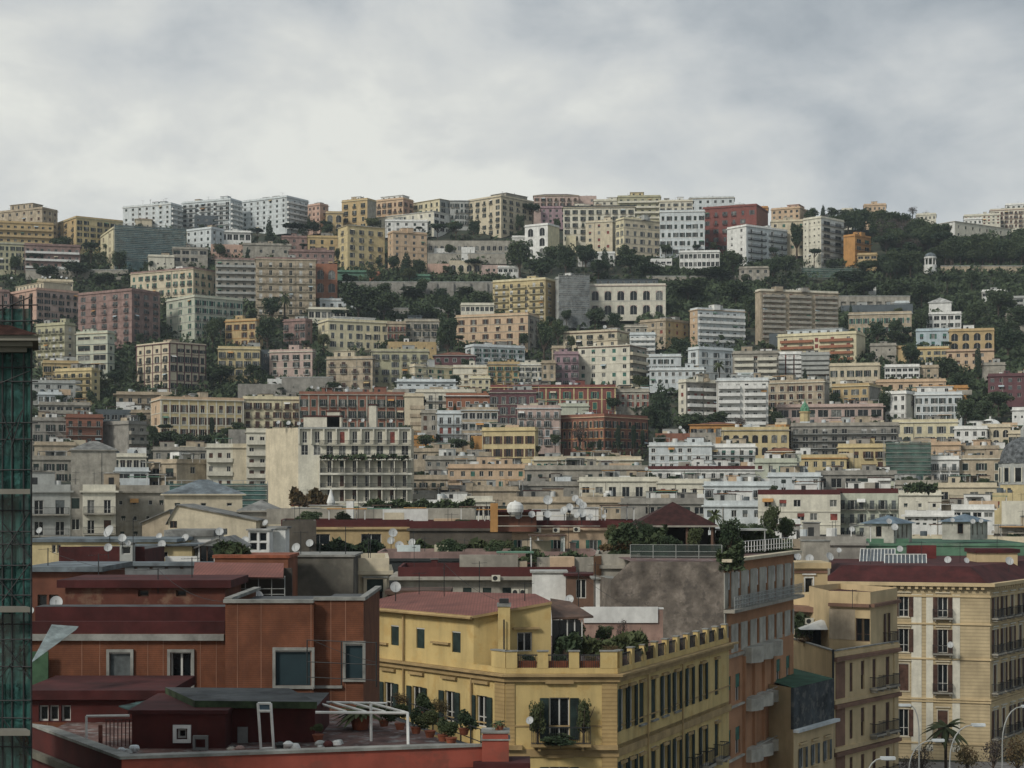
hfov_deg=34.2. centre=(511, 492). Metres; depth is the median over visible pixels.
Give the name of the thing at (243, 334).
window
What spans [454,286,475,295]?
shrub
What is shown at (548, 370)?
apartment building
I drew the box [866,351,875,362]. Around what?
shrub
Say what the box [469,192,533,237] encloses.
apartment building
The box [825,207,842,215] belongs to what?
shrub
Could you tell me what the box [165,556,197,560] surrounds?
terrace rail
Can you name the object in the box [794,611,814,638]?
climbing plant
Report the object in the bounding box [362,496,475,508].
hedge
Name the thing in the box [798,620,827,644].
gazebo
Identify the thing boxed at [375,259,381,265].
shrub
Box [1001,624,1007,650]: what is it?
window
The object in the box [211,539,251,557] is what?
hedge
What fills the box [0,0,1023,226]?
sky
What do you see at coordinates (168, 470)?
window
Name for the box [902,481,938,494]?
hedge
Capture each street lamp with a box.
[869,756,895,767]
[898,704,919,767]
[909,739,944,767]
[949,723,985,767]
[1001,705,1023,767]
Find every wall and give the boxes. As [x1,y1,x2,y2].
[25,269,128,279]
[125,561,213,574]
[281,377,332,393]
[298,552,362,595]
[342,282,492,297]
[378,308,455,314]
[395,718,464,742]
[427,253,511,263]
[579,607,663,651]
[646,276,738,280]
[838,296,909,309]
[906,545,935,557]
[940,266,1021,273]
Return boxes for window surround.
[173,725,190,742]
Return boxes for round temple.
[924,253,936,273]
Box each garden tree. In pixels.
[604,524,617,539]
[631,520,658,537]
[657,535,682,544]
[686,527,703,544]
[719,517,740,548]
[739,522,754,543]
[751,523,767,533]
[760,504,780,530]
[775,516,795,539]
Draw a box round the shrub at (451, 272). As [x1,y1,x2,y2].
[447,269,453,276]
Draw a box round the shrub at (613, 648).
[600,645,621,649]
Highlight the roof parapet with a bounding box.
[35,605,224,620]
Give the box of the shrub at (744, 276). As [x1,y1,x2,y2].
[741,274,749,282]
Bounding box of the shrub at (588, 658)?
[583,656,596,660]
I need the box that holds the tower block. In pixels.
[754,284,839,344]
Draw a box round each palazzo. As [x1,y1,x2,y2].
[0,325,38,735]
[380,591,738,767]
[413,198,449,213]
[561,410,649,455]
[794,560,901,767]
[828,556,1023,761]
[866,539,1023,582]
[892,415,958,441]
[957,447,1002,480]
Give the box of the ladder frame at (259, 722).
[257,702,274,748]
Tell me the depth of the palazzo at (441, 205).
996.97 m
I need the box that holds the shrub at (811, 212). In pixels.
[804,207,819,217]
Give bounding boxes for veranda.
[246,528,274,551]
[550,598,592,663]
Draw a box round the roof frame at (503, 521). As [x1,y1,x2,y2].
[490,503,540,531]
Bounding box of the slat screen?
[105,719,131,745]
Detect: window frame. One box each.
[106,649,133,675]
[167,649,194,686]
[272,647,314,688]
[343,641,365,681]
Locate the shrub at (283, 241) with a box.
[274,240,289,243]
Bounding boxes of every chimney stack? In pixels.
[345,499,354,517]
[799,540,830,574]
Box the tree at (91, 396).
[87,389,97,408]
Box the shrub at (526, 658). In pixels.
[521,656,534,660]
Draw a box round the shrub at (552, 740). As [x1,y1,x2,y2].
[539,733,575,748]
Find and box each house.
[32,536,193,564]
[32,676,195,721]
[37,278,73,290]
[37,389,70,409]
[42,356,78,376]
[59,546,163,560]
[116,399,134,409]
[130,405,150,426]
[135,218,152,226]
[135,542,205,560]
[139,509,173,535]
[147,253,174,270]
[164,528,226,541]
[165,504,264,538]
[172,244,207,268]
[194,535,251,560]
[228,427,245,443]
[242,241,291,257]
[267,377,281,383]
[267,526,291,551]
[281,233,306,249]
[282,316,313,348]
[325,211,343,235]
[337,270,368,279]
[384,217,427,237]
[388,338,436,358]
[408,271,431,281]
[428,261,448,274]
[434,248,453,252]
[449,260,480,275]
[460,301,494,314]
[461,247,474,259]
[466,487,494,519]
[469,372,490,390]
[471,436,481,449]
[481,264,506,274]
[497,263,518,277]
[511,236,524,240]
[558,400,589,414]
[566,235,575,251]
[578,251,615,266]
[624,323,647,331]
[650,256,671,265]
[690,428,720,443]
[737,372,758,377]
[738,266,768,283]
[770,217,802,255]
[841,208,852,229]
[857,253,877,270]
[868,287,875,294]
[869,340,896,363]
[887,300,909,303]
[896,342,905,363]
[915,210,936,223]
[920,362,939,378]
[928,297,952,311]
[953,421,988,442]
[963,217,982,224]
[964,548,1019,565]
[981,287,1004,301]
[981,357,1005,379]
[1005,313,1023,338]
[1007,295,1023,310]
[1007,425,1022,442]
[1011,403,1023,429]
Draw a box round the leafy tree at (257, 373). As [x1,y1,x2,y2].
[252,370,262,383]
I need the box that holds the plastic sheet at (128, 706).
[119,701,142,709]
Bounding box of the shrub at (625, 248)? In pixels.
[616,244,636,259]
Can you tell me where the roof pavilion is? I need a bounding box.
[631,502,766,551]
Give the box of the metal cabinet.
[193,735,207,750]
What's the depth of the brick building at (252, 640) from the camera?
74.68 m
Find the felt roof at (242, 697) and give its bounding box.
[165,687,316,708]
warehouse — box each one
[238,383,281,397]
[427,240,516,255]
[841,301,912,314]
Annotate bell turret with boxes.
[799,400,810,421]
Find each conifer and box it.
[265,217,274,241]
[400,251,413,272]
[601,247,609,270]
[648,380,672,432]
[802,368,807,378]
[820,205,825,215]
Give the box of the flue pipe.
[98,725,102,743]
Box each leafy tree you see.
[100,378,113,392]
[252,370,262,383]
[316,334,330,350]
[334,248,339,262]
[363,217,381,226]
[372,275,380,281]
[400,268,416,281]
[402,373,412,377]
[445,244,456,252]
[446,221,459,231]
[529,446,540,451]
[567,335,575,350]
[632,375,649,386]
[708,242,716,249]
[766,344,777,349]
[1005,299,1017,307]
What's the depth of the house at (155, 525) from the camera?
236.00 m
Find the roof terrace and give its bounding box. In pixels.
[32,714,529,767]
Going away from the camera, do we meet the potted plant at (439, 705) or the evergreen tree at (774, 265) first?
the potted plant at (439, 705)
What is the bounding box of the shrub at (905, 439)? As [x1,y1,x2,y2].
[903,436,909,441]
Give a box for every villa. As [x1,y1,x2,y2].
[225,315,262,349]
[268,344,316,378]
[306,305,348,326]
[319,298,354,309]
[376,211,449,236]
[433,352,476,365]
[525,223,559,258]
[679,249,719,269]
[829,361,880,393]
[884,360,920,378]
[885,387,916,421]
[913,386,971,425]
[915,325,949,347]
[926,310,961,328]
[939,221,1010,238]
[948,325,994,348]
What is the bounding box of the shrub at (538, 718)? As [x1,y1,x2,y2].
[528,700,545,747]
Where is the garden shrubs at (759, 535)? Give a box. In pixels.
[708,527,793,552]
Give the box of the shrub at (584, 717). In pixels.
[576,698,594,747]
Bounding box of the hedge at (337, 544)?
[316,536,386,552]
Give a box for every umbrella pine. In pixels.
[25,253,44,256]
[82,242,99,267]
[89,272,114,285]
[157,424,172,430]
[247,228,263,242]
[282,222,311,234]
[284,333,293,340]
[320,221,332,224]
[332,309,345,315]
[429,223,447,240]
[449,223,462,240]
[455,335,464,351]
[464,258,483,274]
[523,203,540,223]
[769,247,778,256]
[809,248,820,266]
[871,233,897,252]
[930,231,952,242]
[935,235,956,260]
[938,276,957,293]
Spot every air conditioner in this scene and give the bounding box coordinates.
[492,575,499,580]
[512,589,519,592]
[553,528,559,532]
[573,527,579,531]
[805,618,813,624]
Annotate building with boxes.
[0,203,57,238]
[0,220,53,243]
[0,242,23,274]
[0,287,9,308]
[9,281,78,327]
[24,243,80,272]
[32,376,82,404]
[32,410,65,455]
[32,448,70,481]
[32,472,73,537]
[32,586,380,726]
[33,435,85,455]
[34,318,76,368]
[37,398,91,416]
[53,363,102,404]
[58,216,123,253]
[64,407,103,445]
[66,472,82,535]
[69,441,118,483]
[75,328,115,379]
[77,288,160,347]
[80,473,119,535]
[96,405,144,420]
[100,227,187,268]
[103,413,148,459]
[113,388,175,409]
[113,461,159,478]
[116,447,147,466]
[116,469,169,535]
[123,198,182,227]
[129,266,214,304]
[135,337,206,395]
[146,450,206,484]
[150,390,244,443]
[152,441,206,458]
[160,479,245,511]
[165,294,242,342]
[181,196,242,230]
[186,223,223,250]
[194,215,217,227]
[205,438,232,483]
[211,244,242,259]
[214,255,255,306]
[217,342,260,383]
[223,229,252,244]
[231,443,245,483]
[236,500,281,527]
[242,195,307,234]
[243,390,298,428]
[245,428,267,483]
[255,255,316,319]
[260,350,268,374]
[261,503,474,526]
[266,404,413,507]
[281,498,427,548]
[282,500,315,551]
[288,247,334,263]
[298,386,408,426]
[307,202,328,234]
[307,232,337,262]
[316,261,336,306]
[317,316,386,353]
[325,350,375,391]
[337,225,385,270]
[342,196,376,226]
[358,533,392,596]
[370,345,429,389]
[376,195,413,216]
[377,527,595,586]
[386,319,406,348]
[387,228,427,268]
[389,547,593,593]
[395,374,457,392]
[403,388,424,434]
[404,315,439,350]
[407,506,511,544]
[408,359,452,378]
[410,397,425,433]
[413,485,466,502]
[414,430,435,447]
[414,442,463,471]
[414,470,449,493]
[415,386,475,409]
[420,404,436,433]
[424,449,490,474]
[429,493,470,502]
[436,408,462,447]
[442,479,522,505]
[444,387,489,409]
[446,456,533,485]
[449,200,469,229]
[452,360,487,388]
[454,308,540,353]
[460,402,498,451]
[465,340,525,364]
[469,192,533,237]
[487,359,520,384]
[488,385,538,424]
[489,380,616,413]
[492,275,555,327]
[508,473,578,496]
[510,484,623,518]
[512,505,636,550]
[516,400,561,453]
[518,360,540,384]
[523,458,649,480]
[532,450,643,464]
[533,194,578,223]
[540,206,562,230]
[540,360,556,383]
[551,344,563,359]
[553,347,579,384]
[555,272,590,319]
[562,203,635,245]
[562,326,629,350]
[577,340,648,387]
[577,470,658,497]
[579,196,595,205]
[585,217,615,251]
[590,279,666,320]
[592,550,660,579]
[593,197,617,204]
[594,550,804,767]
[615,214,659,258]
[616,385,652,414]
[617,192,660,219]
[618,489,713,518]
[629,332,655,351]
[639,315,689,348]
[647,352,681,375]
[647,437,712,465]
[648,363,705,392]
[648,458,763,480]
[654,427,689,441]
[656,473,710,497]
[658,197,692,219]
[659,210,705,257]
[677,373,716,427]
[686,341,734,379]
[688,196,734,209]
[688,422,741,443]
[690,304,745,347]
[701,491,757,534]
[702,202,768,253]
[702,474,771,499]
[712,436,756,465]
[715,373,769,426]
[721,423,789,457]
[726,224,787,265]
[731,346,779,379]
[753,451,801,478]
[758,481,839,534]
[758,504,801,526]
[766,448,795,454]
[766,466,822,489]
[768,374,829,415]
[769,331,778,350]
[769,668,839,767]
[771,204,806,219]
[774,524,800,559]
[775,399,885,422]
[775,418,790,448]
[776,328,866,362]
[779,351,801,379]
[790,415,899,453]
[796,447,852,471]
[800,350,830,381]
[800,520,872,581]
[802,215,845,267]
[815,464,896,489]
[831,379,881,403]
[836,435,885,469]
[837,475,897,534]
[843,231,872,267]
[848,310,912,338]
[863,201,886,229]
[875,374,946,394]
[891,474,916,487]
[895,475,941,497]
[898,490,943,519]
[901,502,958,534]
[902,437,931,448]
[912,524,1023,542]
[917,345,949,361]
[930,380,968,399]
[931,438,961,455]
[931,450,963,480]
[937,475,997,503]
[938,494,1006,534]
[945,348,994,372]
[961,440,1005,454]
[963,212,1000,226]
[984,416,999,423]
[987,369,1023,406]
[989,207,1023,231]
[991,510,1023,536]
[992,482,1023,523]
[1002,491,1023,523]
[1005,203,1023,207]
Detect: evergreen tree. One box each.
[9,255,22,273]
[35,265,60,275]
[52,236,72,244]
[54,395,62,401]
[61,260,90,280]
[74,392,81,397]
[104,370,124,383]
[111,250,126,268]
[128,363,137,386]
[135,333,144,342]
[136,412,145,420]
[147,425,157,446]
[149,430,176,440]
[172,433,198,445]
[195,435,213,443]
[203,317,220,347]
[203,364,237,383]
[212,243,225,256]
[217,317,225,335]
[220,427,231,441]
[231,422,244,428]
[243,364,263,383]
[248,308,257,317]
[255,315,278,349]
[261,296,280,320]
[282,420,292,427]
[301,340,309,344]
[305,220,322,234]
[312,356,325,376]
[321,224,333,232]
[326,382,342,387]
[338,281,383,316]
[341,274,357,281]
[365,292,398,319]
[366,269,376,279]
[376,282,391,294]
[383,338,394,344]
[387,255,400,267]
[397,334,409,341]
[407,304,440,318]
[411,259,425,273]
[415,279,428,292]
[417,434,435,445]
[434,287,448,297]
[436,316,458,352]
[438,294,461,319]
[442,266,452,270]
[446,438,474,447]
[450,375,461,384]
[461,358,471,364]
[467,219,480,239]
[467,291,492,302]
[504,239,532,277]
[515,215,524,230]
[519,333,529,343]
[523,255,557,276]
[535,319,552,359]
[542,246,557,273]
[546,316,555,321]
[550,434,560,452]
[551,318,564,345]
[553,218,560,225]
[555,243,576,272]
[560,309,571,325]
[575,245,598,267]
[585,307,605,328]
[590,259,612,278]
[595,625,613,640]
[605,397,622,412]
[608,312,620,326]
[616,254,643,273]
[631,261,665,274]
[640,255,650,263]
[641,404,653,439]
[654,434,666,441]
[659,244,672,255]
[666,277,708,299]
[670,412,708,432]
[671,337,690,353]
[692,268,707,275]
[696,266,734,282]
[703,411,728,422]
[717,279,750,303]
[720,249,746,275]
[742,295,754,324]
[763,276,773,283]
[764,257,780,285]
[771,411,784,422]
[772,254,798,279]
[790,222,802,258]
[825,259,842,267]
[829,214,846,225]
[829,215,847,226]
[840,212,865,233]
[842,213,856,233]
[847,280,879,291]
[848,210,864,228]
[849,216,866,231]
[850,207,870,220]
[851,208,870,231]
[854,259,875,270]
[867,209,886,221]
[868,222,877,236]
[868,320,885,342]
[870,210,887,223]
[873,260,879,266]
[876,279,912,294]
[877,255,898,277]
[879,241,894,251]
[879,391,890,421]
[880,214,899,226]
[881,211,903,226]
[882,249,904,276]
[886,330,907,340]
[887,211,906,222]
[887,319,903,340]
[892,230,906,247]
[901,213,912,222]
[901,345,920,363]
[902,327,912,333]
[903,219,922,233]
[907,281,943,306]
[909,218,928,227]
[913,308,929,328]
[916,223,940,248]
[916,227,930,251]
[921,247,938,256]
[929,223,951,238]
[933,356,959,379]
[937,241,951,265]
[941,236,963,265]
[943,240,961,265]
[943,250,954,265]
[950,373,971,384]
[955,397,974,425]
[958,234,980,263]
[963,233,986,263]
[964,269,982,290]
[964,301,984,327]
[973,233,989,262]
[975,241,993,265]
[975,401,996,417]
[980,324,997,343]
[985,236,1003,263]
[985,288,1013,316]
[985,391,1014,415]
[995,326,1023,355]
[999,241,1012,263]
[1002,304,1023,324]
[1004,247,1017,265]
[1004,320,1020,330]
[1010,228,1023,238]
[1011,239,1023,265]
[1015,235,1023,263]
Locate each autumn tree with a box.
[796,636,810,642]
[953,742,981,767]
[1001,733,1023,767]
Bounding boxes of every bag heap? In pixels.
[118,744,139,753]
[226,745,244,750]
[275,741,300,748]
[315,739,343,746]
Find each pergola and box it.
[315,701,409,743]
[562,619,585,633]
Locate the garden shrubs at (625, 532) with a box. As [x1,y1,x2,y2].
[607,522,668,553]
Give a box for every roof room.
[128,693,234,747]
[232,693,328,741]
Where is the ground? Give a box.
[0,230,1023,761]
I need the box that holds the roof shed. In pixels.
[530,570,567,635]
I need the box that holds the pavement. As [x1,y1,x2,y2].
[899,762,1023,767]
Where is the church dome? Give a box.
[998,425,1023,487]
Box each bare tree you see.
[569,422,590,449]
[616,618,627,633]
[734,418,746,426]
[898,756,917,767]
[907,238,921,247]
[908,206,916,218]
[911,745,935,767]
[980,738,1008,767]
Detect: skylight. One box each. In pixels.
[859,548,894,560]
[884,554,926,562]
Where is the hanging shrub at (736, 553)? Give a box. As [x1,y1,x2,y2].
[715,536,746,571]
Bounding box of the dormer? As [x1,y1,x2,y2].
[118,542,136,560]
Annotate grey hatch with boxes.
[237,727,247,742]
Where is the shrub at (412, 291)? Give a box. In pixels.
[400,286,425,296]
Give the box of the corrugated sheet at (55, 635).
[32,624,77,661]
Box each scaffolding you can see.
[0,294,37,767]
[114,223,186,271]
[168,480,267,507]
[558,273,589,327]
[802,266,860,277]
[883,441,930,479]
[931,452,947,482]
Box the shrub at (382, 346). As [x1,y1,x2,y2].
[377,343,385,348]
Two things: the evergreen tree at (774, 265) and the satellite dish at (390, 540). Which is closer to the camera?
the satellite dish at (390, 540)
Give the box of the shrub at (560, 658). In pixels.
[554,656,565,660]
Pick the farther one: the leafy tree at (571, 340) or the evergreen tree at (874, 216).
the evergreen tree at (874, 216)
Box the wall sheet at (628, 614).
[584,607,657,622]
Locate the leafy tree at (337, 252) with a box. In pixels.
[334,248,339,262]
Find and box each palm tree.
[279,291,290,318]
[707,509,723,544]
[713,361,725,377]
[921,718,968,767]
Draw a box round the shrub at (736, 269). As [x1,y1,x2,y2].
[735,264,742,275]
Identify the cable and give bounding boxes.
[163,574,222,601]
[444,563,503,601]
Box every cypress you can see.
[209,417,214,435]
[597,439,601,449]
[615,424,620,452]
[631,425,636,455]
[640,430,644,454]
[974,347,981,379]
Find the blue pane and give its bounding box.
[259,705,269,709]
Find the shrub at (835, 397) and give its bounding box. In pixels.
[830,392,840,403]
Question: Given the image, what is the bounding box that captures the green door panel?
[32,651,48,684]
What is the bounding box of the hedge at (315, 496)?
[288,485,328,506]
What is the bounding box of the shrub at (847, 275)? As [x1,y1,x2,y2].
[834,271,869,281]
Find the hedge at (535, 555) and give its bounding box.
[518,550,594,562]
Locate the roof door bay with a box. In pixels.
[362,576,387,598]
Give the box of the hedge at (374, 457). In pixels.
[319,453,409,462]
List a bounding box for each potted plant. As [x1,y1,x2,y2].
[309,724,323,741]
[329,704,388,729]
[378,704,396,726]
[386,703,408,729]
[393,691,408,705]
[409,707,430,733]
[415,692,435,712]
[415,710,439,737]
[431,697,449,718]
[436,717,456,741]
[439,721,458,742]
[457,709,479,734]
[491,720,506,729]
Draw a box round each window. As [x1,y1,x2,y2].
[33,435,41,440]
[33,464,38,469]
[34,500,42,513]
[34,521,42,534]
[35,425,39,430]
[38,595,46,605]
[40,705,47,720]
[44,366,50,371]
[44,464,53,470]
[46,425,54,430]
[50,705,58,720]
[52,545,55,552]
[55,500,64,513]
[55,521,64,534]
[56,464,66,470]
[56,474,66,480]
[59,425,65,430]
[62,705,70,720]
[72,498,78,508]
[72,519,78,529]
[77,337,89,340]
[77,345,89,351]
[78,355,89,360]
[87,500,93,512]
[87,520,93,532]
[93,336,105,339]
[93,354,105,360]
[94,345,105,350]
[95,364,105,369]
[104,500,110,512]
[104,520,110,528]
[110,652,129,675]
[112,415,117,419]
[120,460,124,466]
[120,474,129,477]
[122,547,130,553]
[127,460,131,466]
[134,460,138,466]
[134,474,145,477]
[139,590,148,595]
[140,460,145,466]
[152,468,158,475]
[156,453,160,458]
[163,404,167,411]
[166,468,172,475]
[170,521,176,527]
[171,356,176,361]
[171,365,176,370]
[171,405,178,412]
[171,417,178,424]
[171,652,190,675]
[176,590,185,595]
[178,356,183,362]
[178,374,183,380]
[178,729,185,737]
[180,405,187,412]
[180,429,187,434]
[182,417,186,424]
[185,357,190,362]
[185,366,190,371]
[190,405,196,412]
[190,417,196,424]
[190,429,196,436]
[190,467,194,472]
[192,357,198,363]
[192,366,198,372]
[199,417,206,424]
[199,429,206,435]
[200,375,205,381]
[200,405,204,412]
[200,546,213,560]
[202,300,207,305]
[202,308,207,313]
[209,301,214,306]
[210,405,213,412]
[217,417,224,424]
[219,352,225,357]
[219,360,225,365]
[219,405,222,412]
[226,406,233,413]
[226,418,233,424]
[227,234,231,239]
[227,352,233,357]
[235,361,242,366]
[235,369,242,374]
[237,406,241,413]
[241,332,246,337]
[244,352,250,357]
[244,402,251,408]
[245,411,249,417]
[245,421,249,426]
[249,324,254,329]
[250,532,256,540]
[250,543,256,549]
[252,352,258,358]
[253,402,261,408]
[260,532,266,540]
[260,543,266,549]
[263,402,271,408]
[273,412,280,417]
[273,421,280,427]
[276,650,310,684]
[283,412,290,417]
[293,403,298,408]
[293,412,298,417]
[300,399,307,406]
[300,410,307,417]
[301,445,307,454]
[302,431,306,442]
[303,354,309,359]
[309,312,313,317]
[311,399,315,406]
[314,445,320,454]
[315,312,319,317]
[315,431,319,442]
[316,534,329,544]
[317,270,323,278]
[317,283,323,292]
[319,399,326,406]
[322,312,326,317]
[326,445,332,454]
[327,215,332,221]
[327,431,331,442]
[327,461,330,471]
[327,476,330,485]
[328,270,334,279]
[328,283,334,292]
[330,324,335,329]
[330,341,335,346]
[336,215,340,222]
[339,399,346,406]
[339,446,345,454]
[340,431,344,442]
[340,461,343,471]
[340,476,343,485]
[340,490,343,500]
[346,644,361,677]
[347,325,353,330]
[347,342,353,347]
[348,399,355,406]
[348,411,355,417]
[351,446,357,454]
[352,490,355,500]
[353,431,356,442]
[353,461,355,471]
[353,476,355,485]
[356,325,361,330]
[356,333,361,339]
[356,342,361,347]
[358,411,365,417]
[360,399,363,406]
[361,534,380,542]
[364,446,370,454]
[365,431,369,442]
[365,461,368,471]
[365,476,368,485]
[365,490,368,500]
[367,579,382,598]
[368,399,375,406]
[374,326,379,331]
[374,334,379,339]
[377,399,384,406]
[377,446,382,453]
[378,411,384,417]
[378,431,381,442]
[378,461,380,471]
[378,476,380,485]
[380,681,397,706]
[387,400,394,406]
[387,411,394,417]
[387,422,394,426]
[389,446,395,454]
[390,431,394,442]
[390,461,393,471]
[390,476,393,485]
[390,490,393,500]
[391,354,398,359]
[391,362,398,367]
[391,369,398,374]
[391,377,398,381]
[391,625,398,645]
[396,399,403,406]
[396,411,403,417]
[402,446,407,454]
[403,432,406,442]
[403,490,405,500]
[406,685,425,712]
[414,324,420,328]
[414,331,420,336]
[417,628,424,648]
[420,354,427,359]
[423,324,428,328]
[438,395,442,400]
[438,690,459,722]
[448,401,452,406]
[452,631,460,652]
[459,320,464,324]
[459,327,464,332]
[462,412,467,418]
[462,423,467,429]
[462,434,467,440]
[463,588,471,591]
[467,265,471,271]
[469,412,475,418]
[469,423,475,429]
[470,319,476,324]
[470,327,476,331]
[472,695,491,726]
[475,265,479,271]
[476,413,482,418]
[476,425,482,429]
[476,507,482,515]
[482,319,488,324]
[482,334,488,339]
[483,436,491,444]
[483,588,490,592]
[484,413,489,418]
[485,506,489,515]
[490,397,497,403]
[491,413,497,418]
[493,436,501,443]
[493,449,501,456]
[494,319,500,323]
[494,334,500,338]
[500,407,507,414]
[500,417,507,423]
[501,397,505,403]
[503,588,510,592]
[504,436,512,443]
[504,448,512,456]
[507,318,512,323]
[507,333,512,338]
[509,397,516,403]
[509,417,516,424]
[510,407,514,414]
[513,540,528,548]
[514,436,522,443]
[514,448,522,456]
[517,632,531,650]
[518,397,525,403]
[518,412,524,417]
[519,325,524,330]
[525,435,533,443]
[525,448,533,456]
[527,421,533,426]
[528,229,532,236]
[529,397,533,403]
[536,392,542,398]
[538,439,542,444]
[539,227,544,235]
[539,238,544,245]
[540,698,578,739]
[540,767,578,767]
[544,421,550,426]
[544,439,550,444]
[545,430,549,435]
[549,392,556,398]
[551,540,561,547]
[553,430,559,435]
[563,357,569,361]
[563,391,570,398]
[567,422,571,428]
[571,540,578,547]
[576,579,585,597]
[578,391,582,398]
[582,487,589,492]
[586,540,600,550]
[588,431,592,437]
[591,391,598,398]
[592,291,598,300]
[592,402,596,409]
[596,487,602,492]
[604,291,610,300]
[604,305,610,314]
[605,420,610,427]
[605,441,610,447]
[606,391,610,398]
[609,487,615,495]
[617,291,623,299]
[617,305,623,314]
[618,686,628,731]
[618,758,627,767]
[620,421,625,427]
[622,487,629,495]
[627,394,633,399]
[627,401,633,406]
[627,442,632,448]
[628,683,637,727]
[628,754,637,767]
[630,291,636,299]
[630,305,636,314]
[636,487,642,495]
[639,683,642,722]
[639,751,642,767]
[642,394,647,399]
[642,422,646,429]
[643,291,649,299]
[643,305,649,313]
[645,507,654,513]
[651,679,654,718]
[651,746,654,767]
[656,291,662,299]
[656,305,662,313]
[661,673,670,715]
[661,740,670,767]
[673,671,681,710]
[673,735,681,767]
[686,666,694,706]
[686,730,694,767]
[692,224,697,228]
[694,507,703,513]
[699,662,707,701]
[699,725,707,761]
[702,352,707,356]
[702,359,707,364]
[705,490,712,496]
[715,660,717,694]
[715,720,717,755]
[716,429,721,436]
[725,353,730,358]
[725,360,730,365]
[728,573,729,605]
[731,510,735,516]
[735,673,738,700]
[735,726,738,753]
[738,572,739,603]
[743,510,747,516]
[752,435,757,442]
[762,435,767,442]
[762,447,767,454]
[769,394,775,399]
[769,402,775,407]
[770,386,774,391]
[771,435,776,442]
[776,659,779,683]
[778,394,785,399]
[778,410,788,416]
[779,500,785,506]
[781,435,786,442]
[786,655,788,674]
[787,386,794,391]
[789,394,793,399]
[792,410,799,416]
[794,500,800,506]
[797,385,803,390]
[797,393,803,399]
[797,513,803,519]
[799,741,807,767]
[802,574,815,591]
[810,410,814,416]
[810,513,816,519]
[811,737,819,766]
[816,385,822,390]
[817,393,821,398]
[818,410,827,416]
[821,478,825,487]
[823,734,831,762]
[830,370,836,376]
[830,500,836,506]
[830,513,836,519]
[831,410,841,416]
[831,478,841,487]
[841,500,844,508]
[843,389,847,395]
[845,410,854,416]
[845,478,855,487]
[847,370,853,376]
[848,500,856,508]
[849,318,854,323]
[850,663,851,691]
[850,710,851,738]
[851,389,858,394]
[853,451,858,457]
[855,370,861,376]
[856,318,861,323]
[856,618,861,640]
[857,514,865,522]
[858,409,867,415]
[858,478,867,481]
[859,528,863,534]
[861,661,863,688]
[861,707,863,735]
[861,754,863,767]
[863,318,868,323]
[863,451,872,457]
[864,370,870,376]
[864,619,869,641]
[871,409,881,416]
[873,659,874,686]
[873,705,874,732]
[873,751,875,767]
[875,451,882,457]
[876,526,881,536]
[878,500,886,508]
[884,613,889,641]
[886,656,888,684]
[886,702,888,729]
[886,747,888,767]
[892,500,895,508]
[897,591,912,617]
[897,625,912,652]
[899,660,910,691]
[899,706,912,736]
[904,426,912,433]
[916,398,921,403]
[916,406,920,411]
[916,426,921,433]
[923,406,929,411]
[927,426,932,433]
[930,333,936,338]
[931,398,937,403]
[931,406,937,411]
[931,464,938,470]
[933,592,951,616]
[933,626,951,652]
[933,660,951,691]
[935,706,949,737]
[937,426,945,433]
[937,436,945,441]
[939,398,945,403]
[939,406,945,411]
[940,474,948,480]
[941,492,947,498]
[947,406,953,411]
[948,315,953,319]
[949,426,953,433]
[951,333,957,340]
[951,343,957,348]
[958,523,962,533]
[960,473,970,480]
[962,333,968,340]
[962,343,968,348]
[962,463,968,470]
[973,512,981,516]
[974,333,980,340]
[974,343,980,348]
[976,463,986,470]
[984,512,992,516]
[985,333,991,340]
[985,342,991,347]
[992,592,998,617]
[992,625,998,653]
[992,660,998,692]
[992,706,998,738]
[993,430,998,437]
[994,463,998,470]
[994,473,997,480]
[998,467,1001,481]
[1001,590,1007,615]
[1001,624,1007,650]
[1001,658,1007,688]
[1001,703,1007,733]
[1003,430,1007,437]
[1003,467,1009,481]
[1010,589,1015,613]
[1010,622,1015,648]
[1010,656,1015,686]
[1010,700,1015,730]
[1014,467,1022,481]
[1018,588,1023,611]
[1018,620,1023,639]
[1018,654,1023,683]
[1018,698,1023,726]
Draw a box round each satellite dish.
[50,596,62,604]
[103,525,112,543]
[104,543,111,557]
[118,534,125,548]
[125,540,130,550]
[158,540,165,546]
[182,534,188,542]
[215,527,223,541]
[256,591,262,595]
[292,543,299,551]
[306,539,312,546]
[387,537,394,543]
[389,528,396,536]
[390,582,400,600]
[395,541,403,548]
[408,539,414,544]
[526,716,532,729]
[528,511,534,517]
[543,495,552,509]
[544,510,551,523]
[560,506,567,520]
[565,595,573,601]
[566,503,572,516]
[572,495,578,507]
[574,512,579,522]
[576,498,582,505]
[577,508,586,524]
[579,501,586,508]
[794,553,800,559]
[805,554,813,559]
[826,552,833,561]
[891,524,897,535]
[897,546,902,553]
[944,556,950,562]
[947,642,953,652]
[1005,557,1013,564]
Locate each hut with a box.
[32,561,132,620]
[57,575,247,604]
[193,562,291,595]
[212,552,298,595]
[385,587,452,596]
[563,572,593,619]
[590,576,613,606]
[859,515,914,542]
[937,514,989,539]
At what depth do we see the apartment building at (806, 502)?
299.88 m
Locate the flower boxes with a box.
[598,540,631,551]
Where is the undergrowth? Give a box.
[0,222,1023,458]
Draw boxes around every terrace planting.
[554,631,582,656]
[579,628,648,654]
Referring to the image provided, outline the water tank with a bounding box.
[507,500,523,517]
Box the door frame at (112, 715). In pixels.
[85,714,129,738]
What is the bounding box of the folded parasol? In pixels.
[327,489,334,504]
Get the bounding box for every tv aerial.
[148,568,168,592]
[184,557,202,577]
[345,526,351,553]
[413,572,424,593]
[444,560,451,595]
[472,561,479,591]
[517,582,533,600]
[578,570,586,606]
[595,562,602,606]
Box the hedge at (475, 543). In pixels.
[406,537,513,548]
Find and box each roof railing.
[307,640,376,686]
[391,696,481,743]
[630,544,721,558]
[745,537,792,552]
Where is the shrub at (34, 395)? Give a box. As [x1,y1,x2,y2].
[32,390,37,405]

